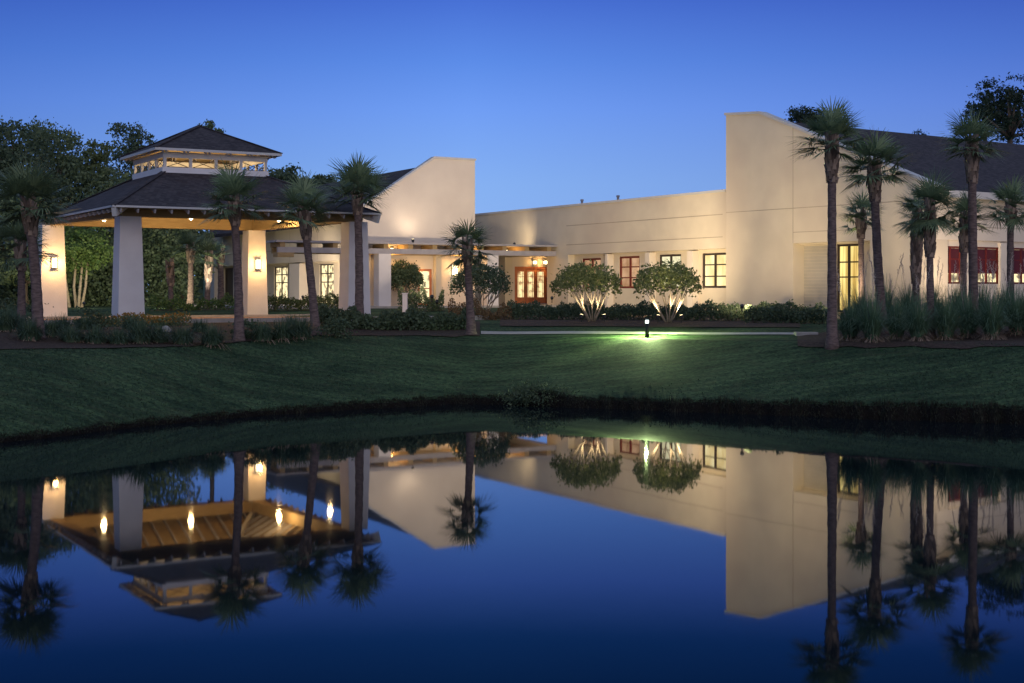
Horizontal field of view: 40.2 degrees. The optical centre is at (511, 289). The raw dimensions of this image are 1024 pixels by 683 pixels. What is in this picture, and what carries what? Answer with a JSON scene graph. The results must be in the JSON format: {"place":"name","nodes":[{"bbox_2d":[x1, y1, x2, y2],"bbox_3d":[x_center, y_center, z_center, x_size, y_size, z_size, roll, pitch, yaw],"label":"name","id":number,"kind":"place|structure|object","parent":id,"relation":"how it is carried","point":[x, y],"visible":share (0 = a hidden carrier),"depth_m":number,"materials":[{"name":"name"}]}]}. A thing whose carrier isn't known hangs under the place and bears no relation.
{"place":"outdoors","nodes":[
{"label":"outdoors","id":0,"kind":"place"},
{"bbox_2d":[0,404,1023,682],"bbox_3d":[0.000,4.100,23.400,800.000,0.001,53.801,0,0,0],"label":"pond water","id":1,"kind":"structure","parent":0,"point":[478,544],"depth_m":22.04,"materials":[{"name":"blue liquid"}]},
{"bbox_2d":[0,296,1023,442],"bbox_3d":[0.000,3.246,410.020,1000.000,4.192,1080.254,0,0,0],"label":"ground","id":2,"kind":"structure","parent":0,"point":[621,364],"depth_m":49.54,"materials":[{"name":"green plant"}]},
{"bbox_2d":[0,116,33,187],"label":"tree","id":3,"kind":"object","parent":2,"relation":"on","point":[17,125],"visible":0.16,"depth_m":107.54,"materials":[{"name":"green plant"}]},
{"bbox_2d":[0,122,68,297],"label":"tree","id":4,"kind":"object","parent":2,"relation":"on","point":[7,155],"visible":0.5,"depth_m":105.52,"materials":[{"name":"green plant"}]},
{"bbox_2d":[0,195,91,305],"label":"tree","id":5,"kind":"object","parent":2,"relation":"on","point":[6,276],"visible":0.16,"depth_m":92.57,"materials":[{"name":"green plant"}]},
{"bbox_2d":[16,115,107,208],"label":"tree","id":6,"kind":"object","parent":2,"relation":"on","point":[71,164],"visible":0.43,"depth_m":112.71,"materials":[{"name":"green plant"}]},
{"bbox_2d":[64,226,113,307],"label":"tree","id":7,"kind":"object","parent":2,"relation":"on","point":[83,247],"visible":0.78,"depth_m":91.56,"materials":[{"name":"green plant"}]},
{"bbox_2d":[57,138,121,298],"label":"tree","id":8,"kind":"object","parent":2,"relation":"on","point":[99,156],"visible":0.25,"depth_m":118.06,"materials":[{"name":"green plant"}]},
{"bbox_2d":[0,166,201,305],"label":"undergrowth","id":9,"kind":"object","parent":2,"relation":"on","point":[95,283],"visible":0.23,"depth_m":99.20,"materials":[{"name":"green plant"}]},
{"bbox_2d":[77,166,127,302],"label":"tree","id":10,"kind":"object","parent":2,"relation":"on","point":[108,172],"visible":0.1,"depth_m":115.67,"materials":[{"name":"green plant"}]},
{"bbox_2d":[99,121,156,178],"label":"tree","id":11,"kind":"object","parent":2,"relation":"on","point":[135,144],"visible":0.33,"depth_m":131.61,"materials":[{"name":"green plant"}]},
{"bbox_2d":[44,317,289,319],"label":"driveway","id":12,"kind":"structure","parent":2,"relation":"on","point":[226,317],"depth_m":73.31,"materials":[{"name":"brick"}]},
{"bbox_2d":[27,314,488,324],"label":"kerb","id":13,"kind":"structure","parent":12,"relation":"on","point":[211,320],"depth_m":69.40,"materials":[{"name":"concrete"}]},
{"bbox_2d":[163,257,177,309],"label":"palm tree","id":14,"kind":"object","parent":2,"relation":"on","point":[170,274],"visible":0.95,"depth_m":81.37,"materials":[{"name":"brown plant"}]},
{"bbox_2d":[156,229,217,301],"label":"tree","id":15,"kind":"object","parent":2,"relation":"on","point":[206,232],"visible":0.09,"depth_m":105.52,"materials":[{"name":"green plant"}]},
{"bbox_2d":[171,229,206,304],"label":"palm tree","id":16,"kind":"object","parent":2,"relation":"on","point":[187,240],"visible":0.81,"depth_m":90.26,"materials":[{"name":"green plant"}]},
{"bbox_2d":[148,293,233,310],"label":"hedge","id":17,"kind":"object","parent":2,"relation":"on","point":[212,304],"visible":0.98,"depth_m":80.61,"materials":[{"name":"green plant"}]},
{"bbox_2d":[188,235,229,308],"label":"palm tree","id":18,"kind":"object","parent":2,"relation":"on","point":[211,248],"visible":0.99,"depth_m":84.26,"materials":[{"name":"green plant"}]},
{"bbox_2d":[37,125,381,320],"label":"drive through pavilion","id":19,"kind":"structure","parent":2,"relation":"on","point":[164,194],"depth_m":66.49,"materials":[{"name":"paint"}]},
{"bbox_2d":[214,239,231,308],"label":"palm tree","id":20,"kind":"object","parent":2,"relation":"on","point":[221,280],"visible":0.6,"depth_m":86.39,"materials":[{"name":"brown plant"}]},
{"bbox_2d":[0,321,479,348],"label":"planting bed","id":21,"kind":"object","parent":2,"relation":"on","point":[8,340],"visible":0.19,"depth_m":53.97,"materials":[{"name":"green plant"}]},
{"bbox_2d":[0,302,27,331],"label":"fountain plant","id":22,"kind":"object","parent":21,"relation":"on","point":[7,322],"visible":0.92,"depth_m":51.21,"materials":[{"name":"green plant"}]},
{"bbox_2d":[0,297,48,320],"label":"shrub","id":23,"kind":"object","parent":21,"relation":"on","point":[13,307],"visible":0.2,"depth_m":56.95,"materials":[{"name":"green plant"}]},
{"bbox_2d":[0,216,62,320],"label":"palm tree","id":24,"kind":"object","parent":21,"relation":"on","point":[17,235],"visible":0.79,"depth_m":54.77,"materials":[{"name":"green plant"}]},
{"bbox_2d":[7,313,60,341],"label":"fountain plant","id":25,"kind":"object","parent":21,"relation":"on","point":[30,332],"visible":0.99,"depth_m":49.21,"materials":[{"name":"green plant"}]},
{"bbox_2d":[0,153,76,338],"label":"palm tree","id":26,"kind":"object","parent":21,"relation":"on","point":[22,184],"visible":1,"depth_m":49.87,"materials":[{"name":"green plant"}]},
{"bbox_2d":[44,314,70,337],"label":"fountain plant","id":27,"kind":"object","parent":21,"relation":"on","point":[53,327],"visible":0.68,"depth_m":50.63,"materials":[{"name":"green plant"}]},
{"bbox_2d":[50,323,89,342],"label":"fountain plant","id":28,"kind":"object","parent":21,"relation":"on","point":[70,334],"visible":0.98,"depth_m":49.76,"materials":[{"name":"green plant"}]},
{"bbox_2d":[72,314,101,329],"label":"shrub","id":29,"kind":"object","parent":21,"relation":"on","point":[83,323],"visible":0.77,"depth_m":54.25,"materials":[{"name":"green plant"}]},
{"bbox_2d":[70,305,118,328],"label":"shrub","id":30,"kind":"object","parent":21,"relation":"on","point":[99,319],"visible":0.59,"depth_m":55.05,"materials":[{"name":"green plant"}]},
{"bbox_2d":[79,323,116,343],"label":"fountain plant","id":31,"kind":"object","parent":21,"relation":"on","point":[97,335],"visible":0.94,"depth_m":49.91,"materials":[{"name":"green plant"}]},
{"bbox_2d":[99,325,139,344],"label":"fountain plant","id":32,"kind":"object","parent":21,"relation":"on","point":[122,338],"visible":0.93,"depth_m":50.27,"materials":[{"name":"green plant"}]},
{"bbox_2d":[84,311,191,326],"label":"shrub","id":33,"kind":"object","parent":21,"relation":"on","point":[166,319],"visible":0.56,"depth_m":59.21,"materials":[{"name":"green plant"}]},
{"bbox_2d":[119,313,171,343],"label":"fountain plant","id":34,"kind":"object","parent":21,"relation":"on","point":[138,329],"visible":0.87,"depth_m":51.04,"materials":[{"name":"green plant"}]},
{"bbox_2d":[148,321,172,342],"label":"fountain plant","id":35,"kind":"object","parent":21,"relation":"on","point":[162,334],"visible":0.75,"depth_m":51.80,"materials":[{"name":"green plant"}]},
{"bbox_2d":[161,321,200,344],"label":"fountain plant","id":36,"kind":"object","parent":21,"relation":"on","point":[181,336],"visible":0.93,"depth_m":51.80,"materials":[{"name":"green plant"}]},
{"bbox_2d":[180,319,210,331],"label":"fountain plant","id":37,"kind":"object","parent":21,"relation":"on","point":[199,326],"visible":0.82,"depth_m":55.80,"materials":[{"name":"green plant"}]},
{"bbox_2d":[194,323,235,350],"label":"fountain plant","id":38,"kind":"object","parent":21,"relation":"on","point":[213,337],"visible":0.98,"depth_m":52.20,"materials":[{"name":"green plant"}]},
{"bbox_2d":[194,160,272,341],"bbox_3d":[-10.720,-1.508,54.434,3.237,7.277,3.414,0,0,0],"label":"palm tree","id":39,"kind":"object","parent":21,"relation":"on","point":[234,186],"visible":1,"depth_m":54.35,"materials":[{"name":"green plant"}]},
{"bbox_2d":[224,317,274,338],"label":"shrub","id":40,"kind":"object","parent":21,"relation":"on","point":[251,327],"visible":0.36,"depth_m":55.47,"materials":[{"name":"green plant"}]},
{"bbox_2d":[240,318,282,344],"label":"fountain plant","id":41,"kind":"object","parent":21,"relation":"on","point":[261,333],"visible":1,"depth_m":54.64,"materials":[{"name":"green plant"}]},
{"bbox_2d":[268,314,306,343],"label":"fountain plant","id":42,"kind":"object","parent":21,"relation":"on","point":[286,331],"visible":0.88,"depth_m":55.53,"materials":[{"name":"green plant"}]},
{"bbox_2d":[265,168,335,335],"bbox_3d":[-8.860,-1.546,58.867,3.268,7.143,3.391,0,0,30],"label":"palm tree","id":43,"kind":"object","parent":21,"relation":"on","point":[305,203],"visible":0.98,"depth_m":58.72,"materials":[{"name":"green plant"}]},
{"bbox_2d":[287,311,324,340],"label":"fountain plant","id":44,"kind":"object","parent":21,"relation":"on","point":[299,325],"visible":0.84,"depth_m":56.38,"materials":[{"name":"green plant"}]},
{"bbox_2d":[319,150,399,314],"bbox_3d":[-7.069,-2.326,63.594,3.967,8.170,4.004,0,0,0],"label":"palm tree","id":45,"kind":"object","parent":21,"relation":"on","point":[358,179],"visible":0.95,"depth_m":63.51,"materials":[{"name":"green plant"}]},
{"bbox_2d":[318,302,465,330],"bbox_3d":[-5.164,1.240,63.397,7.984,1.415,2.114,0,0,-24],"label":"hedge","id":46,"kind":"object","parent":21,"relation":"on","point":[411,317],"visible":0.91,"depth_m":62.76,"materials":[{"name":"green plant"}]},
{"bbox_2d":[438,218,495,334],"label":"palm tree","id":47,"kind":"object","parent":21,"relation":"on","point":[467,260],"visible":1,"depth_m":61.60,"materials":[{"name":"green plant"}]},
{"bbox_2d":[259,162,319,185],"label":"tree","id":48,"kind":"object","parent":2,"relation":"on","point":[279,173],"visible":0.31,"depth_m":146.16,"materials":[{"name":"green plant"}]},
{"bbox_2d":[267,292,338,310],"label":"hedge","id":49,"kind":"object","parent":2,"relation":"on","point":[276,302],"visible":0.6,"depth_m":80.20,"materials":[{"name":"green plant"}]},
{"bbox_2d":[315,313,357,338],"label":"shrub","id":50,"kind":"object","parent":2,"relation":"on","point":[335,327],"visible":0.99,"depth_m":57.60,"materials":[{"name":"green plant"}]},
{"bbox_2d":[17,240,705,301],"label":"woodland","id":51,"kind":"object","parent":2,"relation":"on","point":[200,284],"depth_m":126.69,"materials":[{"name":"green plant"}]},
{"bbox_2d":[194,303,557,308],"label":"terrace","id":52,"kind":"structure","parent":2,"relation":"on","point":[497,306],"depth_m":89.75,"materials":[{"name":"concrete"}]},
{"bbox_2d":[391,259,425,300],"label":"clipped tree","id":53,"kind":"object","parent":52,"relation":"on","point":[403,274],"visible":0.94,"depth_m":89.42,"materials":[{"name":"green plant"}]},
{"bbox_2d":[266,240,556,305],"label":"entry canopy","id":54,"kind":"object","parent":52,"relation":"on","point":[381,252],"visible":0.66,"depth_m":88.86,"materials":[{"name":"grey paint"}]},
{"bbox_2d":[397,286,444,311],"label":"hedge","id":55,"kind":"object","parent":2,"relation":"on","point":[429,302],"visible":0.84,"depth_m":79.29,"materials":[{"name":"green plant"}]},
{"bbox_2d":[447,298,512,319],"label":"hedge","id":56,"kind":"object","parent":2,"relation":"on","point":[495,315],"visible":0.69,"depth_m":72.09,"materials":[{"name":"green plant"}]},
{"bbox_2d":[448,260,512,314],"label":"clipped tree","id":57,"kind":"object","parent":2,"relation":"on","point":[492,279],"visible":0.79,"depth_m":76.40,"materials":[{"name":"green plant"}]},
{"bbox_2d":[0,388,1023,442],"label":"bank grass","id":58,"kind":"structure","parent":2,"relation":"on","point":[980,407],"depth_m":45.69,"materials":[{"name":"green plant"}]},
{"bbox_2d":[490,374,579,405],"bbox_3d":[0.879,3.597,49.484,3.304,1.252,1.668,0,0,0],"label":"bank shrub","id":59,"kind":"object","parent":2,"relation":"on","point":[527,391],"visible":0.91,"depth_m":49.49,"materials":[{"name":"green plant"}]},
{"bbox_2d":[203,111,1023,320],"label":"clubhouse","id":60,"kind":"structure","parent":2,"relation":"on","point":[757,228],"depth_m":80.01,"materials":[{"name":"paint"}]},
{"bbox_2d":[225,268,232,300],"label":"side door","id":61,"kind":"structure","parent":60,"relation":"in","point":[228,271],"depth_m":116.60,"materials":[{"name":"brown metal"}]},
{"bbox_2d":[275,267,286,298],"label":"window","id":62,"kind":"structure","parent":60,"relation":"in","point":[280,272],"depth_m":105.49,"materials":[{"name":"glass"}]},
{"bbox_2d":[320,264,333,304],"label":"window","id":63,"kind":"structure","parent":60,"relation":"in","point":[326,270],"depth_m":97.49,"materials":[{"name":"glass"}]},
{"bbox_2d":[418,269,431,304],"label":"glass door","id":64,"kind":"structure","parent":60,"relation":"in","point":[427,273],"depth_m":91.74,"materials":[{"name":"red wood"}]},
{"bbox_2d":[516,269,525,303],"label":"entry door","id":65,"kind":"structure","parent":60,"relation":"in","point":[520,273],"depth_m":101.30,"materials":[{"name":"red wood"}]},
{"bbox_2d":[526,269,535,303],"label":"entry door","id":66,"kind":"structure","parent":60,"relation":"in","point":[530,273],"depth_m":101.73,"materials":[{"name":"red wood"}]},
{"bbox_2d":[536,269,545,302],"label":"entry door","id":67,"kind":"structure","parent":60,"relation":"in","point":[540,273],"depth_m":102.12,"materials":[{"name":"red wood"}]},
{"bbox_2d":[620,256,638,287],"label":"window","id":68,"kind":"structure","parent":60,"relation":"in","point":[629,265],"depth_m":88.25,"materials":[{"name":"glass"}]},
{"bbox_2d":[660,254,680,287],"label":"window","id":69,"kind":"structure","parent":60,"relation":"in","point":[674,257],"depth_m":84.33,"materials":[{"name":"glass"}]},
{"bbox_2d":[703,253,725,287],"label":"window","id":70,"kind":"structure","parent":60,"relation":"in","point":[714,264],"depth_m":80.69,"materials":[{"name":"yellow glass"}]},
{"bbox_2d":[837,244,857,311],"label":"window","id":71,"kind":"structure","parent":60,"relation":"in","point":[847,254],"depth_m":72.66,"materials":[{"name":"glass"}]},
{"bbox_2d":[948,246,959,283],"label":"window","id":72,"kind":"structure","parent":60,"relation":"in","point":[953,251],"depth_m":68.43,"materials":[{"name":"glass"}]},
{"bbox_2d":[977,247,997,283],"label":"window","id":73,"kind":"structure","parent":60,"relation":"in","point":[985,253],"depth_m":69.97,"materials":[{"name":"glass"}]},
{"bbox_2d":[1014,248,1023,283],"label":"window","id":74,"kind":"structure","parent":60,"relation":"in","point":[1018,252],"depth_m":71.41,"materials":[{"name":"glass"}]},
{"bbox_2d":[481,331,793,333],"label":"sidewalk","id":75,"kind":"structure","parent":2,"relation":"on","point":[558,332],"depth_m":61.36,"materials":[{"name":"concrete"}]},
{"bbox_2d":[500,315,799,326],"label":"hedge bed","id":76,"kind":"object","parent":2,"relation":"on","point":[614,322],"visible":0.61,"depth_m":65.63,"materials":[{"name":"green plant"}]},
{"bbox_2d":[549,259,623,320],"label":"clipped tree","id":77,"kind":"object","parent":76,"relation":"on","point":[585,276],"visible":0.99,"depth_m":67.08,"materials":[{"name":"green plant"}]},
{"bbox_2d":[507,298,824,322],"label":"hedge","id":78,"kind":"object","parent":76,"relation":"on","point":[649,309],"visible":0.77,"depth_m":70.36,"materials":[{"name":"green plant"}]},
{"bbox_2d":[632,259,703,321],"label":"clipped tree","id":79,"kind":"object","parent":76,"relation":"on","point":[668,277],"visible":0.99,"depth_m":65.52,"materials":[{"name":"green plant"}]},
{"bbox_2d":[743,303,826,323],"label":"hedge","id":80,"kind":"object","parent":76,"relation":"on","point":[791,316],"visible":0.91,"depth_m":64.17,"materials":[{"name":"green plant"}]},
{"bbox_2d":[784,104,832,122],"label":"pine tree","id":81,"kind":"object","parent":2,"relation":"on","point":[797,114],"visible":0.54,"depth_m":115.67,"materials":[{"name":"green plant"}]},
{"bbox_2d":[837,190,887,303],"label":"palm tree","id":82,"kind":"object","parent":2,"relation":"on","point":[861,221],"visible":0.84,"depth_m":63.60,"materials":[{"name":"green plant"}]},
{"bbox_2d":[797,325,1023,348],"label":"mulch bed","id":83,"kind":"object","parent":2,"relation":"on","point":[818,340],"visible":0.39,"depth_m":51.98,"materials":[{"name":"brown wood"}]},
{"bbox_2d":[786,96,874,349],"bbox_3d":[11.808,-2.505,51.886,3.625,9.522,3.321,0,0,0],"label":"palm tree","id":84,"kind":"object","parent":83,"relation":"on","point":[835,126],"visible":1,"depth_m":51.77,"materials":[{"name":"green plant"}]},
{"bbox_2d":[812,269,884,340],"bbox_3d":[13.084,1.164,53.728,3.305,4.261,3.358,0,0,0],"label":"pampas plant","id":85,"kind":"object","parent":83,"relation":"on","point":[849,334],"visible":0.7,"depth_m":53.60,"materials":[{"name":"green plant"}]},
{"bbox_2d":[838,260,887,324],"bbox_3d":[14.689,0.183,59.329,3.688,2.978,3.745,0,0,0],"label":"pampas plant","id":86,"kind":"object","parent":83,"relation":"on","point":[860,295],"visible":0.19,"depth_m":59.07,"materials":[{"name":"green plant"}]},
{"bbox_2d":[837,266,911,342],"bbox_3d":[13.435,1.282,52.515,3.656,4.544,3.696,0,0,0],"label":"pampas plant","id":87,"kind":"object","parent":83,"relation":"on","point":[872,324],"visible":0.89,"depth_m":52.41,"materials":[{"name":"green plant"}]},
{"bbox_2d":[839,126,920,334],"bbox_3d":[14.830,-2.524,57.105,3.843,8.944,3.865,0,0,26],"label":"palm tree","id":88,"kind":"object","parent":83,"relation":"on","point":[874,178],"visible":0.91,"depth_m":57.05,"materials":[{"name":"green plant"}]},
{"bbox_2d":[865,251,907,316],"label":"pampas plant","id":89,"kind":"object","parent":83,"relation":"on","point":[888,295],"visible":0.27,"depth_m":60.12,"materials":[{"name":"green plant"}]},
{"bbox_2d":[882,273,929,339],"bbox_3d":[15.112,1.388,54.763,3.362,4.130,3.464,0,0,-45],"label":"pampas plant","id":90,"kind":"object","parent":83,"relation":"on","point":[896,334],"visible":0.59,"depth_m":54.43,"materials":[{"name":"green plant"}]},
{"bbox_2d":[890,254,925,317],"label":"pampas plant","id":91,"kind":"object","parent":83,"relation":"on","point":[906,298],"visible":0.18,"depth_m":59.62,"materials":[{"name":"green plant"}]},
{"bbox_2d":[892,187,941,308],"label":"palm tree","id":92,"kind":"object","parent":83,"relation":"on","point":[916,252],"visible":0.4,"depth_m":59.55,"materials":[{"name":"green plant"}]},
{"bbox_2d":[889,259,961,340],"bbox_3d":[15.402,1.143,52.770,3.622,4.772,3.559,0,0,0],"label":"pampas plant","id":93,"kind":"object","parent":83,"relation":"on","point":[919,328],"visible":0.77,"depth_m":52.41,"materials":[{"name":"green plant"}]},
{"bbox_2d":[893,166,967,339],"bbox_3d":[16.003,-1.432,53.827,3.036,6.982,3.052,0,0,0],"label":"palm tree","id":94,"kind":"object","parent":83,"relation":"on","point":[932,195],"visible":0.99,"depth_m":53.74,"materials":[{"name":"green plant"}]},
{"bbox_2d":[921,258,949,317],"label":"pampas plant","id":95,"kind":"object","parent":83,"relation":"on","point":[935,290],"visible":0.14,"depth_m":60.75,"materials":[{"name":"green plant"}]},
{"bbox_2d":[912,260,989,339],"bbox_3d":[16.516,1.175,53.281,3.805,4.688,3.848,0,0,0],"label":"pampas plant","id":96,"kind":"object","parent":83,"relation":"on","point":[945,331],"visible":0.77,"depth_m":53.00,"materials":[{"name":"green plant"}]},
{"bbox_2d":[934,261,981,313],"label":"pampas plant","id":97,"kind":"object","parent":83,"relation":"on","point":[956,290],"visible":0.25,"depth_m":60.08,"materials":[{"name":"green plant"}]},
{"bbox_2d":[953,269,984,337],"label":"pampas plant","id":98,"kind":"object","parent":83,"relation":"on","point":[970,332],"visible":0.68,"depth_m":54.04,"materials":[{"name":"green plant"}]},
{"bbox_2d":[932,103,1015,334],"bbox_3d":[18.111,-2.789,54.906,3.312,9.352,3.043,0,0,0],"label":"palm tree","id":99,"kind":"object","parent":83,"relation":"on","point":[972,156],"visible":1,"depth_m":54.85,"materials":[{"name":"green plant"}]},
{"bbox_2d":[966,257,1000,319],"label":"pampas plant","id":100,"kind":"object","parent":83,"relation":"on","point":[980,296],"visible":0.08,"depth_m":60.91,"materials":[{"name":"green plant"}]},
{"bbox_2d":[954,260,1022,339],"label":"pampas plant","id":101,"kind":"object","parent":83,"relation":"on","point":[993,319],"visible":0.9,"depth_m":52.61,"materials":[{"name":"green plant"}]},
{"bbox_2d":[982,252,1023,325],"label":"pampas plant","id":102,"kind":"object","parent":83,"relation":"on","point":[1006,291],"visible":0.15,"depth_m":60.14,"materials":[{"name":"green plant"}]},
{"bbox_2d":[998,263,1023,335],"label":"pampas plant","id":103,"kind":"object","parent":83,"relation":"on","point":[1016,303],"visible":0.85,"depth_m":53.65,"materials":[{"name":"green plant"}]},
{"bbox_2d":[936,186,995,299],"bbox_3d":[20.660,-1.555,63.594,2.985,6.463,2.931,0,0,0],"label":"palm tree","id":104,"kind":"object","parent":2,"relation":"on","point":[962,224],"visible":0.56,"depth_m":63.58,"materials":[{"name":"green plant"}]},
{"bbox_2d":[960,72,1023,143],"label":"pine tree","id":105,"kind":"object","parent":2,"relation":"on","point":[1010,120],"visible":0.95,"depth_m":103.32,"materials":[{"name":"green plant"}]},
{"bbox_2d":[978,174,1023,297],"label":"palm tree","id":106,"kind":"object","parent":2,"relation":"on","point":[1012,219],"visible":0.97,"depth_m":62.14,"materials":[{"name":"green plant"}]},
{"bbox_2d":[0,0,1023,291],"label":"sky","id":107,"kind":"structure","parent":0,"point":[554,102],"materials":[{"name":"blue"}]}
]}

